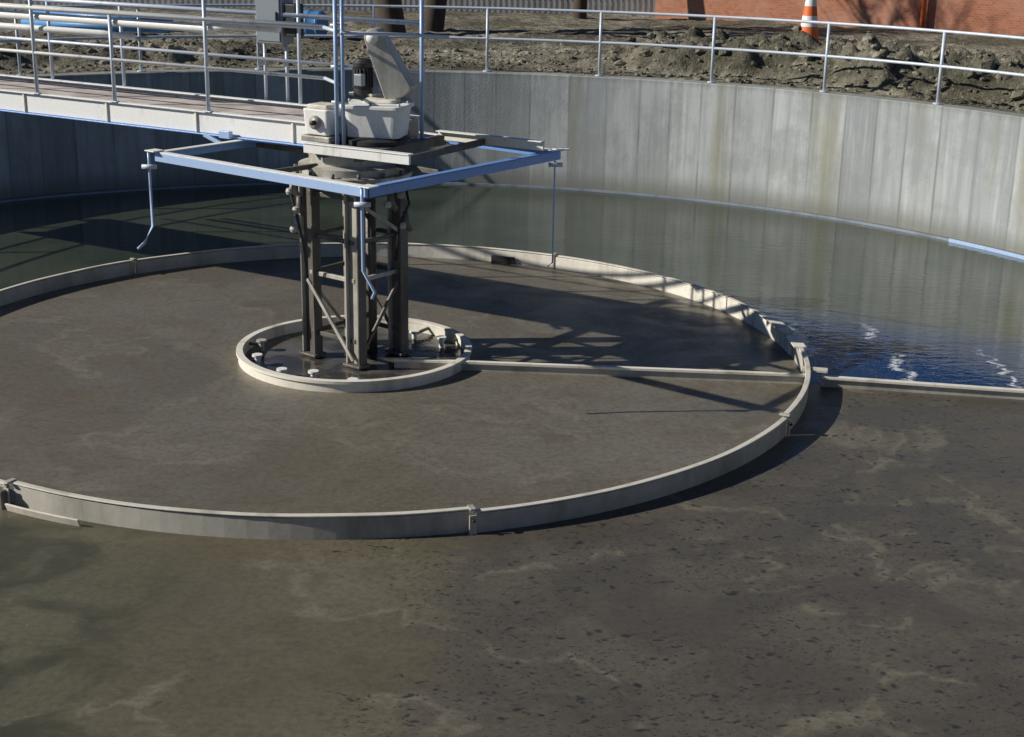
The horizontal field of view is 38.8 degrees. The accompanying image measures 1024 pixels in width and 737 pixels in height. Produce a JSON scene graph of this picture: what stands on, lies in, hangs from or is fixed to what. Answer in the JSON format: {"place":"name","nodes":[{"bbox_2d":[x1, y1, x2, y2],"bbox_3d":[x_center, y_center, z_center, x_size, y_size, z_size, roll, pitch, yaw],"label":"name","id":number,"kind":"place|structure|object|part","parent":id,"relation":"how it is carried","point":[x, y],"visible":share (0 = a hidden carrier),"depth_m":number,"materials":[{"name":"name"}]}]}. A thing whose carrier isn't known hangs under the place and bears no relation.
{"place":"outdoors","nodes":[
{"label":"outdoors","id":0,"kind":"place"},
{"bbox_2d":[286,154,412,369],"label":"drive tower","id":1,"kind":"structure","parent":0,"point":[361,323],"depth_m":15.21,"materials":[{"name":"grey metal"}]},
{"bbox_2d":[236,315,471,392],"bbox_3d":[-1.689,-0.042,15.650,2.510,0.425,2.510,1,17,0],"label":"feedwell ring","id":2,"kind":"object","parent":1,"relation":"attached to","point":[259,338],"visible":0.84,"depth_m":14.89,"materials":[{"name":"white paint"}]},
{"bbox_2d":[303,0,544,164],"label":"drive platform","id":3,"kind":"structure","parent":1,"relation":"on","point":[391,154],"depth_m":14.58,"materials":[{"name":"grey metal"}]},
{"bbox_2d":[0,0,425,145],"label":"walkway bridge","id":4,"kind":"structure","parent":3,"relation":"attached to","point":[207,115],"depth_m":16.51,"materials":[{"name":"white paint"}]},
{"bbox_2d":[255,0,303,101],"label":"control cabinet","id":5,"kind":"object","parent":4,"relation":"attached to","point":[273,10],"visible":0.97,"depth_m":16.51,"materials":[{"name":"grey metal"}]},
{"bbox_3d":[-2.772,-4.005,16.501,0.330,0.560,0.012,11,20,29],"label":"cabinet door","id":6,"kind":"part","parent":5,"relation":"part of","materials":[{"name":"grey paint"}]},
{"bbox_2d":[137,131,569,299],"bbox_3d":[-1.650,-1.666,15.307,3.217,1.289,3.222,14,22,35],"label":"skimmer frame","id":7,"kind":"object","parent":3,"relation":"attached to","point":[182,156],"visible":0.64,"depth_m":14.42,"materials":[{"name":"blue metal"}]},
{"bbox_2d":[301,27,416,146],"bbox_3d":[-1.558,-2.893,14.817,1.085,1.130,0.794,4,18,10],"label":"gear drive unit","id":8,"kind":"object","parent":3,"relation":"on","point":[371,120],"visible":0.96,"depth_m":14.70,"materials":[{"name":"white paint"}]},
{"bbox_2d":[245,327,463,379],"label":"feedwell water","id":9,"kind":"structure","parent":0,"point":[282,351],"depth_m":15.64,"materials":[{"name":"brown liquid"}]},
{"bbox_2d":[0,256,802,529],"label":"sludge water","id":10,"kind":"structure","parent":0,"point":[144,388],"depth_m":14.26,"materials":[{"name":"brown liquid"}]},
{"bbox_2d":[0,184,1023,736],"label":"tank water","id":11,"kind":"structure","parent":0,"point":[844,562],"depth_m":10.58,"materials":[{"name":"liquid"}]},
{"bbox_2d":[0,242,810,539],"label":"ring baffle","id":12,"kind":"object","parent":11,"relation":"in","point":[53,505],"visible":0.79,"depth_m":11.70,"materials":[{"name":"metal"}]},
{"bbox_2d":[394,361,804,383],"bbox_3d":[0.905,0.050,15.114,4.303,0.090,0.015,2,17,4],"label":"web","id":13,"kind":"object","parent":12,"relation":"attached to","point":[654,374],"visible":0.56,"depth_m":15.09},
{"bbox_2d":[394,357,804,376],"bbox_3d":[0.906,-0.013,15.095,4.303,0.035,0.056,2,17,4],"label":"skimmer arm","id":14,"kind":"object","parent":13,"relation":"on","point":[631,368],"visible":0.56,"depth_m":15.07},
{"bbox_2d":[801,366,827,372],"bbox_3d":[3.101,0.012,14.891,0.267,0.030,0.100,5,18,12],"label":"baffle bracket","id":15,"kind":"object","parent":12,"relation":"attached to","point":[819,370],"visible":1,"depth_m":14.85,"materials":[{"name":"grey metal"}]},
{"bbox_2d":[949,238,1023,258],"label":"weir plate","id":16,"kind":"object","parent":11,"relation":"in","point":[987,248],"visible":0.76,"depth_m":21.19,"materials":[{"name":"white metal"}]},
{"bbox_2d":[0,0,1023,113],"bbox_3d":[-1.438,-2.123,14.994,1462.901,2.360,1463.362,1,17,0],"label":"ground","id":17,"kind":"structure","parent":0,"point":[615,27],"depth_m":26.22,"materials":[{"name":"brown soil"}]},
{"bbox_2d":[21,10,183,32],"bbox_3d":[-8.770,-7.409,31.005,3.650,0.340,0.621,6,18,16],"label":"blue pipe","id":18,"kind":"object","parent":17,"relation":"on","point":[83,26],"visible":0.28,"depth_m":30.82,"materials":[{"name":"plastic"}]},
{"bbox_2d":[301,9,328,38],"bbox_3d":[-4.341,-7.301,30.785,0.800,0.600,0.600,7,18,19],"label":"blue drum","id":19,"kind":"object","parent":17,"relation":"on","point":[316,32],"visible":0.33,"depth_m":30.56,"materials":[{"name":"plastic"}]},
{"bbox_2d":[14,0,655,14],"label":"picket fence","id":20,"kind":"object","parent":17,"relation":"on","point":[638,5],"visible":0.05,"depth_m":40.12,"materials":[{"name":"grey wood"}]},
{"bbox_2d":[374,0,405,32],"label":"bare tree","id":21,"kind":"object","parent":17,"relation":"on","point":[391,13],"visible":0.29,"depth_m":32.49,"materials":[{"name":"brown plant"}]},
{"bbox_2d":[418,0,446,31],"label":"bare tree","id":22,"kind":"object","parent":17,"relation":"on","point":[434,19],"visible":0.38,"depth_m":33.48,"materials":[{"name":"brown plant"}]},
{"bbox_2d":[0,68,1023,254],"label":"concrete tank wall","id":23,"kind":"structure","parent":17,"relation":"on","point":[951,171],"depth_m":24.12,"materials":[{"name":"grey concrete"}]},
{"bbox_2d":[0,4,1023,104],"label":"guard railing","id":24,"kind":"object","parent":23,"relation":"on","point":[600,42],"visible":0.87,"depth_m":24.05,"materials":[{"name":"metal"}]},
{"bbox_2d":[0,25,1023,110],"bbox_3d":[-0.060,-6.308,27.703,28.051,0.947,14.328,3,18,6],"label":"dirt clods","id":25,"kind":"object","parent":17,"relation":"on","point":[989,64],"visible":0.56,"depth_m":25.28,"materials":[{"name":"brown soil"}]},
{"bbox_2d":[572,0,586,18],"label":"bare tree","id":26,"kind":"object","parent":17,"relation":"on","point":[579,4],"visible":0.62,"depth_m":38.22,"materials":[{"name":"brown plant"}]},
{"bbox_2d":[801,0,823,43],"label":"traffic cone","id":27,"kind":"object","parent":17,"relation":"on","point":[810,10],"visible":0.55,"depth_m":30.57,"materials":[{"name":"orange plastic"}]},
{"bbox_2d":[655,0,1023,34],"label":"brick wall","id":28,"kind":"structure","parent":17,"relation":"on","point":[995,16],"depth_m":36.39,"materials":[{"name":"brick"}]},
{"bbox_2d":[919,0,926,27],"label":"downpipe","id":29,"kind":"object","parent":28,"relation":"attached to","point":[923,13],"depth_m":35.76,"materials":[{"name":"orange plastic"}]},
{"bbox_2d":[4,182,1022,254],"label":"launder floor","id":30,"kind":"structure","parent":0,"point":[730,202],"depth_m":23.36,"materials":[{"name":"concrete"}]},
{"bbox_2d":[0,182,948,240],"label":"launder lip","id":31,"kind":"object","parent":30,"relation":"on","point":[542,187],"visible":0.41,"depth_m":24.43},
{"bbox_2d":[821,379,1023,399],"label":"web","id":32,"kind":"object","parent":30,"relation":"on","point":[906,388],"visible":0.55,"depth_m":14.75},
{"bbox_2d":[821,375,1023,392],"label":"skimmer arm","id":33,"kind":"object","parent":32,"relation":"on","point":[925,384],"visible":1,"depth_m":14.72}
]}

